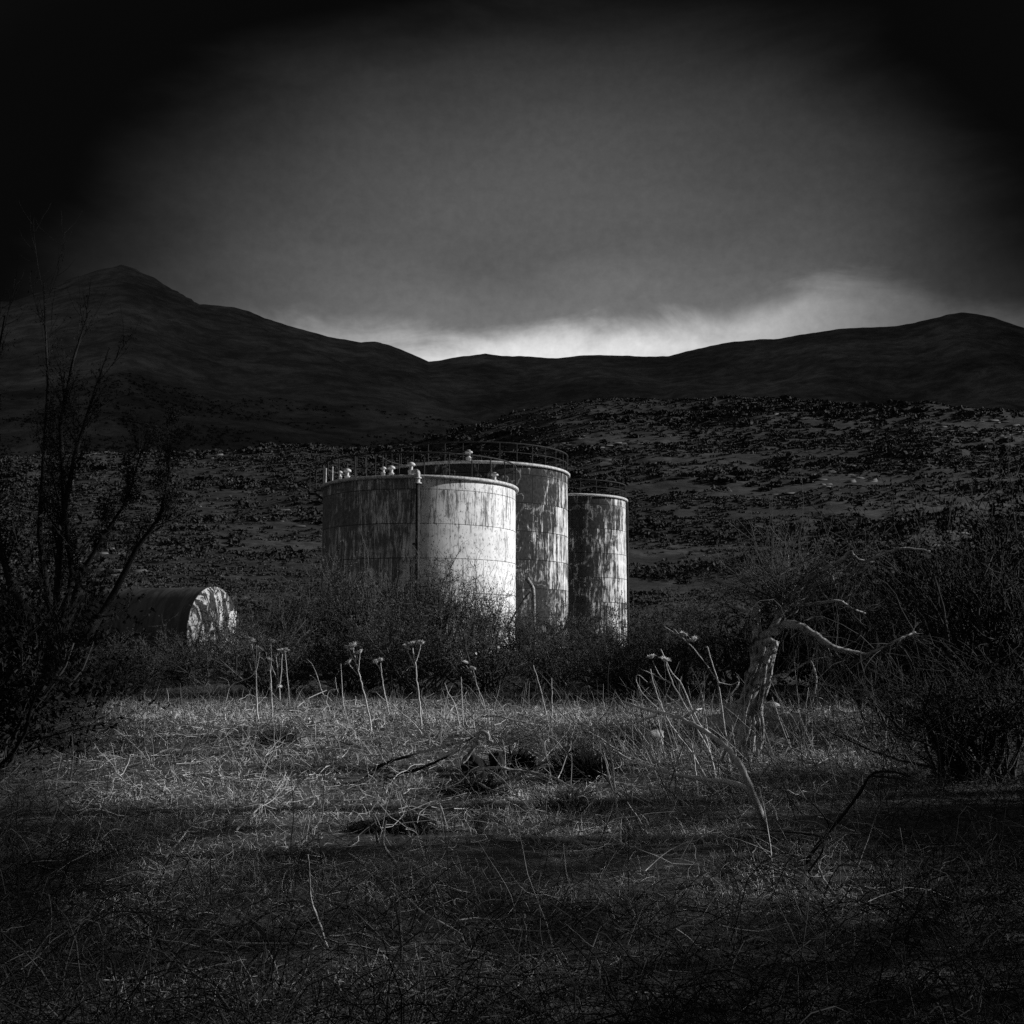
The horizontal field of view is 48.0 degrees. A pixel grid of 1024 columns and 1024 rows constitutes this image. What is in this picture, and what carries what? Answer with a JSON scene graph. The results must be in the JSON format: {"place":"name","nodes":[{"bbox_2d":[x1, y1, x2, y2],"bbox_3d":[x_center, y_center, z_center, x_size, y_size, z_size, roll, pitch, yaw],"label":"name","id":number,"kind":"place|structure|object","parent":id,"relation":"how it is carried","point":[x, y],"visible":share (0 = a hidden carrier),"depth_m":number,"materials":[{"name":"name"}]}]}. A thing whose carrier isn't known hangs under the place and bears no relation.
{"place":"outdoors","nodes":[
{"label":"outdoors","id":0,"kind":"place"},
{"bbox_2d":[0,265,480,456],"bbox_3d":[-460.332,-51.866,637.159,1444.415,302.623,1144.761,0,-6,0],"label":"hill","id":1,"kind":"structure","parent":0,"point":[192,346],"depth_m":648.90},
{"bbox_2d":[0,372,472,457],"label":"hill scrub","id":2,"kind":"object","parent":1,"relation":"on","point":[144,425],"visible":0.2,"depth_m":544.90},
{"bbox_2d":[0,397,1023,1023],"bbox_3d":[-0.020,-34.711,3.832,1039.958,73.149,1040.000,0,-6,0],"label":"ground","id":3,"kind":"structure","parent":0,"point":[656,485],"depth_m":10.91,"materials":[{"name":"plant"}]},
{"bbox_2d":[0,538,145,711],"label":"evergreen bush","id":4,"kind":"object","parent":3,"relation":"on","point":[3,594],"visible":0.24,"depth_m":24.10,"materials":[{"name":"black plant"}]},
{"bbox_2d":[0,510,175,774],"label":"evergreen bush","id":5,"kind":"object","parent":3,"relation":"on","point":[33,703],"visible":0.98,"depth_m":13.77,"materials":[{"name":"black plant"}]},
{"bbox_2d":[0,200,216,648],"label":"bare tree","id":6,"kind":"object","parent":3,"relation":"on","point":[62,519],"visible":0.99,"depth_m":18.95,"materials":[{"name":"black plant"}]},
{"bbox_2d":[28,632,193,701],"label":"evergreen bush","id":7,"kind":"object","parent":3,"relation":"on","point":[126,666],"visible":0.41,"depth_m":29.16,"materials":[{"name":"black plant"}]},
{"bbox_2d":[54,623,200,694],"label":"shrub","id":8,"kind":"object","parent":3,"relation":"on","point":[154,662],"visible":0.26,"depth_m":32.80,"materials":[{"name":"black plant"}]},
{"bbox_2d":[61,587,238,676],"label":"fuel tank","id":9,"kind":"object","parent":3,"relation":"on","point":[168,604],"visible":0.31,"depth_m":44.00,"materials":[{"name":"metal"}]},
{"bbox_2d":[164,825,191,858],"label":"fallen branch","id":10,"kind":"object","parent":3,"relation":"on","point":[172,848],"visible":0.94,"depth_m":8.61,"materials":[{"name":"wood"}]},
{"bbox_2d":[170,815,186,841],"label":"fallen branch","id":11,"kind":"object","parent":3,"relation":"on","point":[175,833],"visible":0.97,"depth_m":9.04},
{"bbox_2d":[118,616,246,686],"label":"shrub","id":12,"kind":"object","parent":3,"relation":"on","point":[191,656],"visible":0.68,"depth_m":37.05,"materials":[{"name":"black plant"}]},
{"bbox_2d":[203,670,256,706],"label":"dry stem","id":13,"kind":"object","parent":3,"relation":"on","point":[230,686],"visible":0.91,"depth_m":26.57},
{"bbox_2d":[247,637,263,724],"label":"dried flower","id":14,"kind":"object","parent":3,"relation":"on","point":[251,640],"visible":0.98,"depth_m":21.71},
{"bbox_2d":[213,939,306,944],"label":"fallen branch","id":15,"kind":"object","parent":3,"relation":"on","point":[229,942],"visible":0.64,"depth_m":5.98,"materials":[{"name":"wood"}]},
{"bbox_2d":[186,599,338,696],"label":"shrub","id":16,"kind":"object","parent":3,"relation":"on","point":[263,676],"visible":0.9,"depth_m":32.52,"materials":[{"name":"black plant"}]},
{"bbox_2d":[234,772,298,832],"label":"fallen branch","id":17,"kind":"object","parent":3,"relation":"on","point":[248,818],"visible":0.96,"depth_m":9.88,"materials":[{"name":"wood"}]},
{"bbox_2d":[260,638,275,717],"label":"dried flower","id":18,"kind":"object","parent":3,"relation":"on","point":[271,641],"visible":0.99,"depth_m":23.63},
{"bbox_2d":[190,555,354,683],"bbox_3d":[-8.345,4.240,39.824,5.653,5.412,6.706,0,-6,0],"label":"shrub","id":19,"kind":"object","parent":3,"relation":"on","point":[292,627],"visible":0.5,"depth_m":39.92,"materials":[{"name":"grey plant"}]},
{"bbox_2d":[245,720,311,747],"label":"grass tussock","id":20,"kind":"object","parent":3,"relation":"on","point":[272,736],"depth_m":17.26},
{"bbox_2d":[271,649,286,698],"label":"dried flower","id":21,"kind":"object","parent":3,"relation":"on","point":[279,686],"visible":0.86,"depth_m":29.58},
{"bbox_2d":[254,905,312,936],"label":"fallen branch","id":22,"kind":"object","parent":3,"relation":"on","point":[273,914],"visible":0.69,"depth_m":6.30,"materials":[{"name":"wood"}]},
{"bbox_2d":[283,648,290,703],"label":"dried flower","id":23,"kind":"object","parent":3,"relation":"on","point":[286,649],"visible":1,"depth_m":28.02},
{"bbox_2d":[239,554,353,678],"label":"shrub","id":24,"kind":"object","parent":3,"relation":"on","point":[292,608],"visible":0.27,"depth_m":43.49,"materials":[{"name":"grey plant"}]},
{"bbox_2d":[307,855,327,947],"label":"fallen branch","id":25,"kind":"object","parent":3,"relation":"on","point":[316,916],"visible":0.93,"depth_m":5.53,"materials":[{"name":"wood"}]},
{"bbox_2d":[307,659,334,713],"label":"dry stem","id":26,"kind":"object","parent":3,"relation":"on","point":[320,687],"visible":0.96,"depth_m":24.14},
{"bbox_2d":[277,540,402,676],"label":"shrub","id":27,"kind":"object","parent":3,"relation":"on","point":[347,612],"visible":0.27,"depth_m":43.64,"materials":[{"name":"grey plant"}]},
{"bbox_2d":[335,670,348,722],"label":"dry stem","id":28,"kind":"object","parent":3,"relation":"on","point":[342,694],"visible":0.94,"depth_m":21.22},
{"bbox_2d":[344,642,371,730],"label":"dried flower","id":29,"kind":"object","parent":3,"relation":"on","point":[351,646],"visible":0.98,"depth_m":20.06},
{"bbox_2d":[281,597,441,694],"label":"shrub","id":30,"kind":"object","parent":3,"relation":"on","point":[334,668],"visible":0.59,"depth_m":33.25,"materials":[{"name":"black plant"}]},
{"bbox_2d":[366,821,380,842],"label":"fallen branch","id":31,"kind":"object","parent":3,"relation":"on","point":[374,831],"visible":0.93,"depth_m":8.72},
{"bbox_2d":[372,658,388,710],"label":"dried flower","id":32,"kind":"object","parent":3,"relation":"on","point":[378,660],"visible":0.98,"depth_m":24.43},
{"bbox_2d":[311,530,454,678],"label":"shrub","id":33,"kind":"object","parent":3,"relation":"on","point":[371,586],"visible":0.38,"depth_m":43.41,"materials":[{"name":"grey plant"}]},
{"bbox_2d":[381,821,399,868],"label":"fallen branch","id":34,"kind":"object","parent":3,"relation":"on","point":[393,860],"visible":0.93,"depth_m":7.82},
{"bbox_2d":[343,807,442,835],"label":"grass tussock","id":35,"kind":"object","parent":3,"relation":"on","point":[361,824],"depth_m":9.59,"materials":[{"name":"black plant"}]},
{"bbox_2d":[392,702,421,734],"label":"dry stem","id":36,"kind":"object","parent":3,"relation":"on","point":[407,717],"visible":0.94,"depth_m":19.60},
{"bbox_2d":[34,633,786,666],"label":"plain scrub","id":37,"kind":"object","parent":3,"relation":"on","point":[619,644],"visible":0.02,"depth_m":78.71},
{"bbox_2d":[305,569,518,697],"bbox_3d":[-2.646,3.865,33.130,6.035,4.580,5.088,-2,-7,14],"label":"shrub","id":38,"kind":"object","parent":3,"relation":"on","point":[405,675],"visible":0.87,"depth_m":32.51,"materials":[{"name":"black plant"}]},
{"bbox_2d":[308,452,518,658],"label":"storage tank","id":39,"kind":"object","parent":3,"relation":"on","point":[449,512],"visible":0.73,"depth_m":57.75,"materials":[{"name":"metal"}]},
{"bbox_2d":[403,639,424,729],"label":"dried flower","id":40,"kind":"object","parent":3,"relation":"on","point":[406,647],"visible":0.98,"depth_m":20.65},
{"bbox_2d":[359,736,475,785],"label":"fallen branch","id":41,"kind":"object","parent":3,"relation":"on","point":[377,768],"visible":0.93,"depth_m":12.81,"materials":[{"name":"wood"}]},
{"bbox_2d":[385,877,468,937],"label":"fallen branch","id":42,"kind":"object","parent":3,"relation":"on","point":[410,901],"visible":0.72,"depth_m":6.43,"materials":[{"name":"wood"}]},
{"bbox_2d":[394,743,462,774],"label":"fallen branch","id":43,"kind":"object","parent":3,"relation":"on","point":[426,765],"visible":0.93,"depth_m":12.94,"materials":[{"name":"wood"}]},
{"bbox_2d":[383,522,484,675],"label":"shrub","id":44,"kind":"object","parent":3,"relation":"on","point":[432,584],"visible":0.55,"depth_m":45.63,"materials":[{"name":"grey plant"}]},
{"bbox_2d":[444,683,459,725],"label":"dry stem","id":45,"kind":"object","parent":3,"relation":"on","point":[454,705],"visible":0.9,"depth_m":20.78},
{"bbox_2d":[461,679,463,724],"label":"dry stem","id":46,"kind":"object","parent":3,"relation":"on","point":[462,703],"visible":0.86,"depth_m":21.64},
{"bbox_2d":[409,546,530,677],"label":"shrub","id":47,"kind":"object","parent":3,"relation":"on","point":[478,611],"visible":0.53,"depth_m":44.40,"materials":[{"name":"grey plant"}]},
{"bbox_2d":[423,766,521,798],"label":"grass tussock","id":48,"kind":"object","parent":3,"relation":"on","point":[475,786],"depth_m":11.92,"materials":[{"name":"black plant"}]},
{"bbox_2d":[462,661,485,708],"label":"dried flower","id":49,"kind":"object","parent":3,"relation":"on","point":[472,668],"visible":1,"depth_m":25.31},
{"bbox_2d":[380,441,569,651],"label":"storage tank","id":50,"kind":"object","parent":3,"relation":"on","point":[541,523],"visible":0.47,"depth_m":69.81,"materials":[{"name":"metal"}]},
{"bbox_2d":[384,583,565,693],"bbox_3d":[-1.331,3.980,33.879,4.927,3.862,4.568,2,-7,-18],"label":"shrub","id":51,"kind":"object","parent":3,"relation":"on","point":[496,678],"visible":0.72,"depth_m":33.32,"materials":[{"name":"black plant"}]},
{"bbox_2d":[460,730,510,777],"bbox_3d":[-0.326,2.905,13.627,0.627,0.665,0.428,3,-7,-27],"label":"tree stump","id":52,"kind":"object","parent":3,"relation":"on","point":[473,760],"visible":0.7,"depth_m":13.49,"materials":[{"name":"wood"}]},
{"bbox_2d":[456,777,521,797],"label":"fallen branch","id":53,"kind":"object","parent":3,"relation":"on","point":[489,788],"visible":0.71,"depth_m":11.53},
{"bbox_2d":[0,672,1023,1023],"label":"bramble undergrowth","id":54,"kind":"object","parent":3,"relation":"on","point":[992,864],"visible":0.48,"depth_m":5.44,"materials":[{"name":"plant"}]},
{"bbox_2d":[0,657,1023,1023],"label":"dry grass","id":55,"kind":"structure","parent":3,"relation":"on","point":[408,785],"depth_m":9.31,"materials":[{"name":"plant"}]},
{"bbox_2d":[0,395,1023,627],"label":"hillside scrub","id":56,"kind":"object","parent":3,"relation":"on","point":[316,458],"visible":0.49,"depth_m":257.33,"materials":[{"name":"plant"}]},
{"bbox_2d":[0,394,1023,623],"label":"hillside bushes","id":57,"kind":"object","parent":3,"relation":"on","point":[187,548],"visible":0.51,"depth_m":253.21,"materials":[{"name":"plant"}]},
{"bbox_2d":[0,395,1023,637],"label":"pale tufts","id":58,"kind":"object","parent":3,"relation":"on","point":[199,465],"visible":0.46,"depth_m":257.66,"materials":[{"name":"plant"}]},
{"bbox_2d":[483,746,541,770],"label":"grass tussock","id":59,"kind":"object","parent":3,"relation":"on","point":[525,759],"depth_m":14.33,"materials":[{"name":"black plant"}]},
{"bbox_2d":[3,398,1023,575],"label":"hillside rocks","id":60,"kind":"object","parent":3,"relation":"on","point":[848,481],"visible":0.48,"depth_m":250.33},
{"bbox_2d":[481,715,545,725],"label":"fallen branch","id":61,"kind":"object","parent":3,"relation":"on","point":[508,718],"visible":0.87,"depth_m":19.27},
{"bbox_2d":[472,767,572,790],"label":"fallen branch","id":62,"kind":"object","parent":3,"relation":"on","point":[526,771],"visible":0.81,"depth_m":12.83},
{"bbox_2d":[509,577,535,640],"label":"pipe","id":63,"kind":"object","parent":3,"relation":"on","point":[530,584],"visible":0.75,"depth_m":55.83,"materials":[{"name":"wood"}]},
{"bbox_2d":[505,665,547,721],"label":"dry stem","id":64,"kind":"object","parent":3,"relation":"on","point":[541,694],"visible":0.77,"depth_m":21.64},
{"bbox_2d":[485,573,576,673],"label":"shrub","id":65,"kind":"object","parent":3,"relation":"on","point":[526,625],"visible":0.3,"depth_m":45.56,"materials":[{"name":"grey plant"}]},
{"bbox_2d":[464,598,640,691],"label":"shrub","id":66,"kind":"object","parent":3,"relation":"on","point":[556,659],"visible":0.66,"depth_m":34.95,"materials":[{"name":"black plant"}]},
{"bbox_2d":[529,784,604,814],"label":"grass tussock","id":67,"kind":"object","parent":3,"relation":"on","point":[575,804],"depth_m":10.81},
{"bbox_2d":[523,834,635,848],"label":"fallen branch","id":68,"kind":"object","parent":3,"relation":"on","point":[561,840],"visible":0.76,"depth_m":8.92,"materials":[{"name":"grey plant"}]},
{"bbox_2d":[534,740,635,781],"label":"grass tussock","id":69,"kind":"object","parent":3,"relation":"on","point":[583,762],"depth_m":13.21,"materials":[{"name":"black plant"}]},
{"bbox_2d":[535,586,636,670],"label":"shrub","id":70,"kind":"object","parent":3,"relation":"on","point":[577,624],"visible":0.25,"depth_m":49.42,"materials":[{"name":"grey plant"}]},
{"bbox_2d":[579,820,612,839],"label":"fallen branch","id":71,"kind":"object","parent":3,"relation":"on","point":[592,831],"visible":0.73,"depth_m":9.21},
{"bbox_2d":[568,479,629,646],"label":"storage tank","id":72,"kind":"object","parent":3,"relation":"on","point":[598,541],"visible":0.47,"depth_m":80.51,"materials":[{"name":"metal"}]},
{"bbox_2d":[534,615,668,683],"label":"shrub","id":73,"kind":"object","parent":3,"relation":"on","point":[608,641],"visible":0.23,"depth_m":39.57,"materials":[{"name":"black plant"}]},
{"bbox_2d":[606,716,621,843],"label":"dry stem","id":74,"kind":"object","parent":3,"relation":"on","point":[617,812],"visible":0.9,"depth_m":8.97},
{"bbox_2d":[534,613,703,697],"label":"shrub","id":75,"kind":"object","parent":3,"relation":"on","point":[613,677],"visible":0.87,"depth_m":31.35,"materials":[{"name":"black plant"}]},
{"bbox_2d":[636,675,662,711],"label":"dry stem","id":76,"kind":"object","parent":3,"relation":"on","point":[644,695],"visible":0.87,"depth_m":23.89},
{"bbox_2d":[644,730,663,753],"bbox_3d":[1.978,3.203,15.982,0.290,0.356,0.287,2,-7,-18],"label":"rock","id":77,"kind":"object","parent":3,"relation":"on","point":[654,736],"visible":0.55,"depth_m":15.87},
{"bbox_2d":[657,717,667,769],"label":"dry stem","id":78,"kind":"object","parent":3,"relation":"on","point":[662,744],"visible":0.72,"depth_m":13.91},
{"bbox_2d":[584,579,748,678],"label":"shrub","id":79,"kind":"object","parent":3,"relation":"on","point":[658,621],"visible":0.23,"depth_m":43.04,"materials":[{"name":"black plant"}]},
{"bbox_2d":[580,701,770,833],"bbox_3d":[1.648,2.745,14.618,0.940,0.930,11.535,1,-6,-5],"label":"fallen branch","id":80,"kind":"object","parent":3,"relation":"on","point":[740,766],"visible":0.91,"depth_m":9.24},
{"bbox_2d":[584,741,748,791],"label":"fallen branch","id":81,"kind":"object","parent":80,"relation":"attached to","point":[728,782],"visible":0.78,"depth_m":10.64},
{"bbox_2d":[650,669,704,776],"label":"dry stem","id":82,"kind":"object","parent":3,"relation":"on","point":[688,748],"visible":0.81,"depth_m":12.92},
{"bbox_2d":[641,653,715,777],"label":"dry stem","id":83,"kind":"object","parent":3,"relation":"on","point":[663,658],"visible":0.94,"depth_m":12.74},
{"bbox_2d":[590,566,786,697],"bbox_3d":[5.039,3.744,32.093,5.365,4.580,4.522,-2,-7,19],"label":"shrub","id":84,"kind":"object","parent":3,"relation":"on","point":[681,653],"visible":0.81,"depth_m":31.66,"materials":[{"name":"black plant"}]},
{"bbox_2d":[660,649,716,777],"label":"dry stem","id":85,"kind":"object","parent":3,"relation":"on","point":[688,701],"visible":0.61,"depth_m":12.96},
{"bbox_2d":[691,743,698,795],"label":"dry stem","id":86,"kind":"object","parent":3,"relation":"on","point":[695,770],"visible":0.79,"depth_m":11.80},
{"bbox_2d":[691,667,710,762],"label":"dry stem","id":87,"kind":"object","parent":3,"relation":"on","point":[704,707],"visible":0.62,"depth_m":14.69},
{"bbox_2d":[664,626,738,769],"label":"dry stem","id":88,"kind":"object","parent":3,"relation":"on","point":[694,638],"visible":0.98,"depth_m":13.88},
{"bbox_2d":[699,775,732,809],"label":"dry stem","id":89,"kind":"object","parent":3,"relation":"on","point":[718,793],"visible":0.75,"depth_m":10.96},
{"bbox_2d":[698,714,734,741],"bbox_3d":[3.353,3.407,18.168,0.828,0.439,0.652,0,-6,0],"label":"rock","id":90,"kind":"object","parent":3,"relation":"on","point":[712,718],"visible":0.38,"depth_m":17.97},
{"bbox_2d":[655,557,800,687],"bbox_3d":[7.784,3.916,37.319,6.212,5.169,5.993,1,-6,-9],"label":"shrub","id":91,"kind":"object","parent":3,"relation":"on","point":[737,623],"visible":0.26,"depth_m":37.25,"materials":[{"name":"grey plant"}]},
{"bbox_2d":[720,699,738,740],"bbox_3d":[3.532,3.322,18.169,0.474,0.730,0.336,-3,-7,27],"label":"rock","id":92,"kind":"object","parent":3,"relation":"on","point":[725,711],"visible":0.27,"depth_m":18.10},
{"bbox_2d":[730,677,738,743],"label":"dry stem","id":93,"kind":"object","parent":3,"relation":"on","point":[731,708],"visible":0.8,"depth_m":17.83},
{"bbox_2d":[763,702,779,724],"bbox_3d":[4.897,3.864,21.987,0.489,0.472,0.492,-2,-7,18],"label":"rock","id":94,"kind":"object","parent":3,"relation":"on","point":[770,703],"visible":0.16,"depth_m":21.87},
{"bbox_2d":[764,735,785,746],"bbox_3d":[3.943,3.457,17.354,0.347,0.170,0.393,1,-6,-5],"label":"rock","id":95,"kind":"object","parent":3,"relation":"on","point":[779,738],"visible":0.42,"depth_m":17.24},
{"bbox_2d":[764,705,791,721],"bbox_3d":[4.890,3.760,21.005,0.497,0.458,0.586,-6,-9,45],"label":"rock","id":96,"kind":"object","parent":3,"relation":"on","point":[771,709],"visible":0.33,"depth_m":20.89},
{"bbox_2d":[768,712,813,738],"bbox_3d":[4.574,3.495,18.803,0.618,0.459,0.591,5,-8,-37],"label":"rock","id":97,"kind":"object","parent":3,"relation":"on","point":[797,715],"visible":0.51,"depth_m":18.59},
{"bbox_2d":[772,697,811,774],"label":"stem","id":98,"kind":"object","parent":3,"relation":"on","point":[787,739],"visible":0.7,"depth_m":14.56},
{"bbox_2d":[745,770,909,871],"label":"fallen branch","id":99,"kind":"object","parent":3,"relation":"on","point":[837,821],"visible":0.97,"depth_m":7.50,"materials":[{"name":"wood"}]},
{"bbox_2d":[817,865,839,903],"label":"fallen branch","id":100,"kind":"object","parent":3,"relation":"on","point":[823,879],"visible":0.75,"depth_m":7.04,"materials":[{"name":"wood"}]},
{"bbox_2d":[695,498,968,698],"bbox_3d":[8.888,2.513,30.778,7.790,6.051,7.003,-3,-7,29],"label":"evergreen bush","id":101,"kind":"object","parent":3,"relation":"on","point":[800,669],"visible":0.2,"depth_m":30.49,"materials":[{"name":"black plant"}]},
{"bbox_2d":[668,472,1012,765],"bbox_3d":[4.136,1.470,14.841,4.250,3.960,2.480,0,-6,0],"label":"dead tree","id":102,"kind":"object","parent":3,"relation":"on","point":[763,650],"visible":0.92,"depth_m":14.89,"materials":[{"name":"wood"}]},
{"bbox_2d":[728,638,1023,787],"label":"twiggy bush","id":103,"kind":"object","parent":3,"relation":"on","point":[953,727],"visible":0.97,"depth_m":12.88,"materials":[{"name":"black plant"}]},
{"bbox_2d":[769,530,1003,728],"bbox_3d":[6.687,2.573,21.052,3.991,4.360,4.272,0,-6,4],"label":"twiggy bush","id":104,"kind":"object","parent":3,"relation":"on","point":[905,668],"visible":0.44,"depth_m":20.54,"materials":[{"name":"black plant"}]},
{"bbox_2d":[782,443,1023,740],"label":"twiggy bush","id":105,"kind":"object","parent":3,"relation":"on","point":[992,621],"visible":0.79,"depth_m":18.56,"materials":[{"name":"black plant"}]},
{"bbox_2d":[806,420,1023,699],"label":"evergreen bush","id":106,"kind":"object","parent":3,"relation":"on","point":[941,519],"visible":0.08,"depth_m":30.18,"materials":[{"name":"black plant"}]},
{"bbox_2d":[874,409,1023,630],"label":"evergreen bush","id":107,"kind":"object","parent":3,"relation":"on","point":[998,513],"visible":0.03,"depth_m":37.71,"materials":[{"name":"black plant"}]},
{"bbox_2d":[0,0,1023,360],"label":"sky","id":108,"kind":"structure","parent":0,"point":[429,180],"materials":[{"name":"grey"}]},
{"bbox_2d":[200,304,1023,421],"bbox_3d":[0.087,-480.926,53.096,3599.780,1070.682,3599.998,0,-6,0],"label":"hills","id":109,"kind":"structure","parent":0,"point":[971,360],"depth_m":1129.79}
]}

